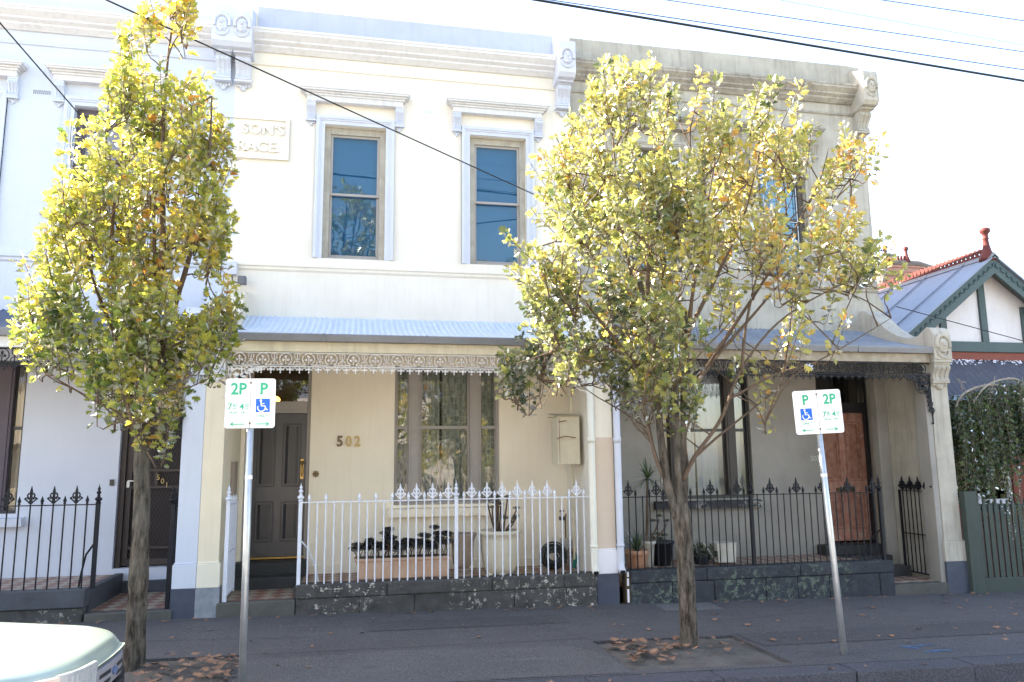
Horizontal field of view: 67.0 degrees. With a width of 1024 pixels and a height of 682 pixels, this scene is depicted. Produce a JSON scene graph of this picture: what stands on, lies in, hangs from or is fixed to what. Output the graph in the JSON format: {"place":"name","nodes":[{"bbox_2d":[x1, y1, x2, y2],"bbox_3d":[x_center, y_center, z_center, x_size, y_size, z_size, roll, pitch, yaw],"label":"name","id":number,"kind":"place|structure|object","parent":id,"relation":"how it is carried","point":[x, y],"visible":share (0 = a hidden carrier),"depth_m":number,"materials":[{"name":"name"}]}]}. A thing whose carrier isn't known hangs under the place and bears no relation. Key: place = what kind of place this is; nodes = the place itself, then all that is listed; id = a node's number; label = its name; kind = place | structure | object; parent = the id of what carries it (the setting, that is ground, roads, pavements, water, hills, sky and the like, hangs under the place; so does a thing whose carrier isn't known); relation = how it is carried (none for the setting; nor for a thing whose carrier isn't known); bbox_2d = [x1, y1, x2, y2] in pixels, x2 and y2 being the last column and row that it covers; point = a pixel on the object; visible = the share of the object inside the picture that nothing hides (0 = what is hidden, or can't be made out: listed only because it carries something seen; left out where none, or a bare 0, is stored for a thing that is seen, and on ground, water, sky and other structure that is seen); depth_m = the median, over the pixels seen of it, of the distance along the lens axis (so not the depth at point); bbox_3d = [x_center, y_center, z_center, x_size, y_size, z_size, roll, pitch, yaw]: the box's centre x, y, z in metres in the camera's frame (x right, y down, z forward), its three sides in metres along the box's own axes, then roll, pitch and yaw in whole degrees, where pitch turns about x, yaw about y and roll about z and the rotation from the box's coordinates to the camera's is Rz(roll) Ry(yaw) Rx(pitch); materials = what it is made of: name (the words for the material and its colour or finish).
{"place":"outdoors","nodes":[
{"label":"outdoors","id":0,"kind":"place"},
{"bbox_2d":[106,0,534,194],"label":"overhead cable","id":1,"kind":"object","parent":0,"point":[319,96],"visible":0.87,"depth_m":8.60,"materials":[{"name":"black rubber"}]},
{"bbox_2d":[194,5,629,617],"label":"terrace house","id":2,"kind":"structure","parent":0,"point":[380,291],"depth_m":11.10,"materials":[{"name":"paint"}]},
{"bbox_2d":[222,484,237,601],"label":"iron gate","id":3,"kind":"structure","parent":2,"relation":"attached to","point":[230,545],"depth_m":9.16,"materials":[{"name":"white metal"}]},
{"bbox_2d":[250,413,306,556],"bbox_3d":[-3.206,1.959,10.594,0.735,1.930,0.105,1,-9,-11],"label":"door","id":4,"kind":"structure","parent":2,"relation":"in","point":[279,451],"depth_m":10.59,"materials":[{"name":"grey paint"}]},
{"bbox_2d":[300,84,409,260],"bbox_3d":[-2.315,-2.439,11.340,1.583,2.570,0.425,1,-9,-11],"label":"window","id":5,"kind":"structure","parent":2,"relation":"in","point":[357,199],"depth_m":11.42,"materials":[{"name":"beige paint"}]},
{"bbox_2d":[348,524,452,579],"bbox_3d":[-1.380,2.673,9.763,1.389,0.672,0.370,1,-9,-11],"label":"planter trough","id":6,"kind":"object","parent":2,"relation":"on","point":[395,560],"visible":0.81,"depth_m":9.68,"materials":[{"name":"ceramic"}]},
{"bbox_2d":[296,481,588,584],"bbox_3d":[-0.780,2.318,9.547,3.630,1.175,0.219,1,-9,-11],"label":"iron fence","id":7,"kind":"object","parent":2,"relation":"on","point":[300,497],"visible":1,"depth_m":9.46,"materials":[{"name":"white metal"}]},
{"bbox_2d":[387,367,499,517],"bbox_3d":[-0.976,1.426,11.063,1.590,2.100,0.342,1,-9,-11],"label":"window","id":8,"kind":"structure","parent":2,"relation":"in","point":[470,423],"depth_m":11.17,"materials":[{"name":"clear glass"}]},
{"bbox_2d":[450,532,476,576],"bbox_3d":[-0.634,2.759,9.970,0.370,0.550,0.370,1,-9,-11],"label":"garden urn","id":9,"kind":"object","parent":2,"relation":"on","point":[467,552],"visible":0.63,"depth_m":9.86,"materials":[{"name":"ceramic"}]},
{"bbox_2d":[446,96,549,265],"bbox_3d":[-0.222,-2.396,11.763,1.573,2.570,0.425,1,-9,-11],"label":"window","id":10,"kind":"structure","parent":2,"relation":"in","point":[489,203],"depth_m":11.85,"materials":[{"name":"beige paint"}]},
{"bbox_2d":[478,495,521,575],"bbox_3d":[-0.147,2.539,10.105,0.590,1.033,0.570,1,-9,-11],"label":"cream plant pot","id":11,"kind":"object","parent":2,"relation":"on","point":[506,546],"visible":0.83,"depth_m":9.90,"materials":[{"name":"ceramic"}]},
{"bbox_2d":[539,541,576,568],"bbox_3d":[0.632,2.933,10.571,0.532,0.383,0.188,1,-9,-7],"label":"garden hose","id":12,"kind":"object","parent":2,"relation":"on","point":[544,561],"visible":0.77,"depth_m":10.52,"materials":[{"name":"black rubber"}]},
{"bbox_2d":[560,538,572,565],"bbox_3d":[0.779,2.974,10.894,0.125,0.370,0.267,1,-9,-11],"label":"gas meter","id":13,"kind":"object","parent":2,"relation":"on","point":[566,543],"visible":0.61,"depth_m":10.86,"materials":[{"name":"metal"}]},
{"bbox_2d":[41,591,1023,681],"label":"footpath","id":14,"kind":"structure","parent":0,"point":[282,635],"depth_m":8.13,"materials":[{"name":"grey asphalt"}]},
{"bbox_2d":[122,658,238,681],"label":"tree pit soil","id":15,"kind":"object","parent":14,"relation":"on","point":[169,676],"visible":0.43,"depth_m":6.45,"materials":[{"name":"brown soil"}]},
{"bbox_2d":[3,0,248,671],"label":"street tree","id":16,"kind":"object","parent":15,"relation":"on","point":[145,343],"visible":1,"depth_m":6.78,"materials":[{"name":"green plant"}]},
{"bbox_2d":[173,676,182,681],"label":"fallen leaf","id":17,"kind":"object","parent":15,"relation":"on","point":[179,679],"visible":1,"depth_m":6.12,"materials":[{"name":"brown plant"}]},
{"bbox_2d":[205,657,214,663],"bbox_3d":[-2.583,2.730,6.605,0.105,0.023,0.135,0,-2,10],"label":"fallen leaf","id":18,"kind":"object","parent":15,"relation":"on","point":[209,660],"visible":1,"depth_m":6.62,"materials":[{"name":"brown plant"}]},
{"bbox_2d":[224,379,275,681],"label":"parking sign","id":19,"kind":"object","parent":14,"relation":"on","point":[250,405],"visible":1,"depth_m":6.38,"materials":[{"name":"galvanised steel"},{"name":"white paint"},{"name":"green paint"}]},
{"bbox_2d":[232,646,628,681],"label":"asphalt patch","id":20,"kind":"object","parent":14,"relation":"on","point":[448,665],"visible":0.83,"depth_m":6.68,"materials":[{"name":"grey asphalt"}]},
{"bbox_2d":[368,614,569,630],"bbox_3d":[-0.463,3.103,8.530,2.212,0.033,0.500,1,-9,-13],"label":"asphalt patch","id":21,"kind":"object","parent":14,"relation":"on","point":[453,623],"visible":1,"depth_m":8.52,"materials":[{"name":"grey asphalt"}]},
{"bbox_2d":[172,605,965,654],"bbox_3d":[0.010,3.024,8.041,9.766,0.147,2.096,0,-9,-7],"label":"pavement crack","id":22,"kind":"object","parent":14,"relation":"on","point":[481,643],"visible":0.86,"depth_m":7.58,"materials":[{"name":"concrete"}]},
{"bbox_2d":[655,603,722,610],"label":"concrete slab","id":23,"kind":"structure","parent":14,"relation":"on","point":[675,607],"depth_m":9.53,"materials":[{"name":"grey concrete"}]},
{"bbox_2d":[597,638,784,670],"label":"tree pit soil","id":24,"kind":"object","parent":14,"relation":"on","point":[704,654],"visible":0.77,"depth_m":7.15,"materials":[{"name":"soil"}]},
{"bbox_2d":[494,50,910,647],"bbox_3d":[2.102,0.004,7.942,4.697,6.060,2.215,1,-9,-11],"label":"street tree","id":25,"kind":"object","parent":24,"relation":"on","point":[664,207],"visible":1,"depth_m":7.65,"materials":[{"name":"green plant"}]},
{"bbox_2d":[792,389,847,654],"bbox_3d":[3.026,1.852,7.334,0.473,2.775,0.072,-3,-9,-3],"label":"parking sign","id":26,"kind":"object","parent":14,"relation":"on","point":[818,413],"visible":1,"depth_m":7.46,"materials":[{"name":"galvanised steel"},{"name":"white paint"},{"name":"green paint"}]},
{"bbox_2d":[736,620,1023,645],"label":"asphalt patch","id":27,"kind":"object","parent":14,"relation":"on","point":[854,634],"visible":1,"depth_m":8.08,"materials":[{"name":"grey asphalt"}]},
{"bbox_2d":[901,644,948,651],"bbox_3d":[3.963,2.942,7.408,0.431,0.003,0.287,1,-9,-11],"label":"blue paint mark","id":28,"kind":"object","parent":14,"relation":"on","point":[912,647],"visible":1,"depth_m":7.39,"materials":[{"name":"blue paint"}]},
{"bbox_2d":[959,491,1023,592],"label":"picket fence","id":29,"kind":"object","parent":14,"relation":"on","point":[971,510],"visible":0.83,"depth_m":10.86,"materials":[{"name":"green paint"}]},
{"bbox_2d":[948,376,1023,553],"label":"weeping shrub","id":30,"kind":"object","parent":29,"relation":"on","point":[987,429],"visible":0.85,"depth_m":11.52,"materials":[{"name":"green plant"}]},
{"bbox_2d":[217,0,1023,277],"label":"sky","id":31,"kind":"structure","parent":0,"point":[953,170],"materials":[{"name":"white"}]},
{"bbox_2d":[532,0,1023,81],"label":"overhead cable","id":32,"kind":"object","parent":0,"point":[768,38],"visible":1,"depth_m":9.51,"materials":[{"name":"black rubber"}]},
{"bbox_2d":[550,0,1023,69],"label":"overhead cable","id":33,"kind":"object","parent":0,"point":[782,34],"visible":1,"depth_m":9.54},
{"bbox_2d":[667,0,1023,51],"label":"overhead cable","id":34,"kind":"object","parent":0,"point":[842,25],"visible":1,"depth_m":9.74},
{"bbox_2d":[782,0,1021,44],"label":"overhead cable","id":35,"kind":"object","parent":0,"point":[901,22],"visible":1,"depth_m":9.94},
{"bbox_2d":[883,0,1023,20],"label":"overhead cable","id":36,"kind":"object","parent":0,"point":[952,10],"visible":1,"depth_m":10.14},
{"bbox_3d":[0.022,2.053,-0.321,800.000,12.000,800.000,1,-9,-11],"label":"ground","id":37,"kind":"structure","parent":0,"visible":0},
{"bbox_2d":[0,0,238,623],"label":"terrace house","id":38,"kind":"structure","parent":37,"relation":"on","point":[49,440],"depth_m":10.15,"materials":[{"name":"paint"}]},
{"bbox_2d":[0,59,28,176],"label":"window","id":39,"kind":"structure","parent":38,"relation":"in","point":[11,70],"depth_m":10.48,"materials":[{"name":"paint"}]},
{"bbox_2d":[0,362,28,526],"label":"window","id":40,"kind":"structure","parent":38,"relation":"in","point":[13,383],"depth_m":10.00,"materials":[{"name":"black paint"}]},
{"bbox_2d":[0,22,95,133],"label":"overhead cable","id":41,"kind":"object","parent":38,"relation":"attached to","point":[7,31],"visible":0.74,"depth_m":8.61,"materials":[{"name":"black rubber"}]},
{"bbox_2d":[0,484,101,590],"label":"iron fence","id":42,"kind":"object","parent":38,"relation":"on","point":[98,499],"visible":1,"depth_m":8.62,"materials":[{"name":"black metal"}]},
{"bbox_2d":[44,63,170,247],"bbox_3d":[-5.603,-2.508,10.670,1.585,2.570,0.415,1,-9,-11],"label":"window","id":43,"kind":"structure","parent":38,"relation":"in","point":[64,74],"depth_m":10.66,"materials":[{"name":"paint"}]},
{"bbox_2d":[121,418,182,565],"bbox_3d":[-4.721,1.977,10.252,0.750,1.920,0.089,1,-9,-11],"label":"security door","id":44,"kind":"structure","parent":38,"relation":"in","point":[125,561],"depth_m":10.22,"materials":[{"name":"black metal"}]},
{"bbox_2d":[128,424,182,558],"bbox_3d":[-4.737,1.989,10.329,0.750,1.920,0.010,1,-9,-11],"label":"door","id":45,"kind":"structure","parent":38,"relation":"in","point":[165,542],"depth_m":10.32,"materials":[{"name":"black metal"}]},
{"bbox_2d":[164,486,178,608],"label":"iron gate","id":46,"kind":"structure","parent":38,"relation":"attached to","point":[174,499],"depth_m":8.87,"materials":[{"name":"black metal"}]},
{"bbox_2d":[569,38,969,603],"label":"terrace house","id":47,"kind":"structure","parent":37,"relation":"on","point":[891,386],"depth_m":11.93,"materials":[{"name":"paint"}]},
{"bbox_2d":[624,527,648,568],"bbox_3d":[1.665,2.744,10.348,0.459,0.628,0.468,1,-9,-11],"label":"terracotta pot","id":48,"kind":"object","parent":47,"relation":"on","point":[634,556],"visible":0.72,"depth_m":10.23,"materials":[{"name":"orange ceramic"}]},
{"bbox_2d":[631,458,668,566],"bbox_3d":[1.910,2.372,10.801,0.686,1.497,0.657,6,-11,-35],"label":"yucca pot","id":49,"kind":"object","parent":47,"relation":"on","point":[647,474],"visible":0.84,"depth_m":10.71,"materials":[{"name":"green plant"}]},
{"bbox_2d":[607,110,701,272],"bbox_3d":[2.254,-2.345,12.259,1.570,2.570,0.415,1,-9,-11],"label":"window","id":50,"kind":"structure","parent":47,"relation":"in","point":[643,142],"depth_m":12.37,"materials":[{"name":"brown paint"}]},
{"bbox_2d":[649,532,674,565],"bbox_3d":[2.089,2.908,10.816,0.370,0.440,0.364,1,-9,-11],"label":"black planter","id":51,"kind":"object","parent":47,"relation":"on","point":[662,552],"visible":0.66,"depth_m":10.69,"materials":[{"name":"plastic"}]},
{"bbox_2d":[693,543,717,564],"bbox_3d":[2.645,2.978,10.829,0.535,0.292,0.428,1,-9,-11],"label":"fern pot","id":52,"kind":"object","parent":47,"relation":"on","point":[697,558],"visible":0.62,"depth_m":10.77,"materials":[{"name":"plastic"}]},
{"bbox_2d":[654,371,763,509],"bbox_3d":[2.924,1.497,11.853,1.730,2.080,0.342,1,-9,-11],"label":"window","id":53,"kind":"structure","parent":47,"relation":"in","point":[727,459],"depth_m":11.97,"materials":[{"name":"glass"}]},
{"bbox_2d":[696,541,736,562],"bbox_3d":[2.881,2.966,10.892,0.505,0.280,0.270,1,-9,-11],"label":"white bucket","id":54,"kind":"object","parent":47,"relation":"on","point":[723,551],"visible":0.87,"depth_m":10.79,"materials":[{"name":"white plastic"}]},
{"bbox_2d":[622,476,886,569],"bbox_3d":[3.254,2.401,10.332,3.810,1.147,0.159,1,-9,-11],"label":"iron fence","id":55,"kind":"object","parent":47,"relation":"on","point":[846,487],"visible":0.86,"depth_m":10.31,"materials":[{"name":"black metal"}]},
{"bbox_2d":[734,121,825,277],"bbox_3d":[4.424,-2.300,12.698,1.560,2.570,0.415,1,-9,-11],"label":"window","id":56,"kind":"structure","parent":47,"relation":"in","point":[808,184],"depth_m":12.83,"materials":[{"name":"brown paint"}]},
{"bbox_2d":[822,413,871,540],"bbox_3d":[5.281,2.151,12.320,0.820,2.000,0.060,1,-9,-11],"label":"door","id":57,"kind":"structure","parent":47,"relation":"in","point":[844,451],"depth_m":12.31,"materials":[{"name":"brown wood"}]},
{"bbox_2d":[898,476,931,574],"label":"iron gate","id":58,"kind":"structure","parent":47,"relation":"attached to","point":[917,485],"depth_m":11.35,"materials":[{"name":"black metal"}]},
{"bbox_2d":[896,306,1023,340],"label":"overhead cable","id":59,"kind":"object","parent":47,"relation":"attached to","point":[959,323],"visible":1,"depth_m":11.77,"materials":[{"name":"black rubber"}]},
{"bbox_2d":[876,245,931,283],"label":"house roof behind","id":60,"kind":"structure","parent":37,"relation":"on","point":[914,266],"depth_m":22.44,"materials":[{"name":"orange tile"}]},
{"bbox_2d":[839,227,1023,577],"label":"cottage","id":61,"kind":"structure","parent":37,"relation":"on","point":[984,290],"depth_m":13.68,"materials":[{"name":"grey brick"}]},
{"bbox_2d":[955,435,1012,503],"bbox_3d":[8.016,2.105,13.381,1.300,1.400,0.080,1,-9,-11],"label":"window","id":62,"kind":"structure","parent":61,"relation":"in","point":[1000,494],"depth_m":13.36,"materials":[{"name":"white paint"}]},
{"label":"road","id":63,"kind":"structure","parent":0,"visible":0},
{"bbox_2d":[0,622,124,681],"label":"parked car","id":64,"kind":"object","parent":63,"relation":"on","point":[31,652],"visible":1,"depth_m":4.59,"materials":[{"name":"silver metal"}]},
{"bbox_2d":[497,654,1023,681],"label":"kerb","id":65,"kind":"structure","parent":63,"relation":"on","point":[1000,668],"depth_m":6.65,"materials":[{"name":"grey concrete"}]}
]}

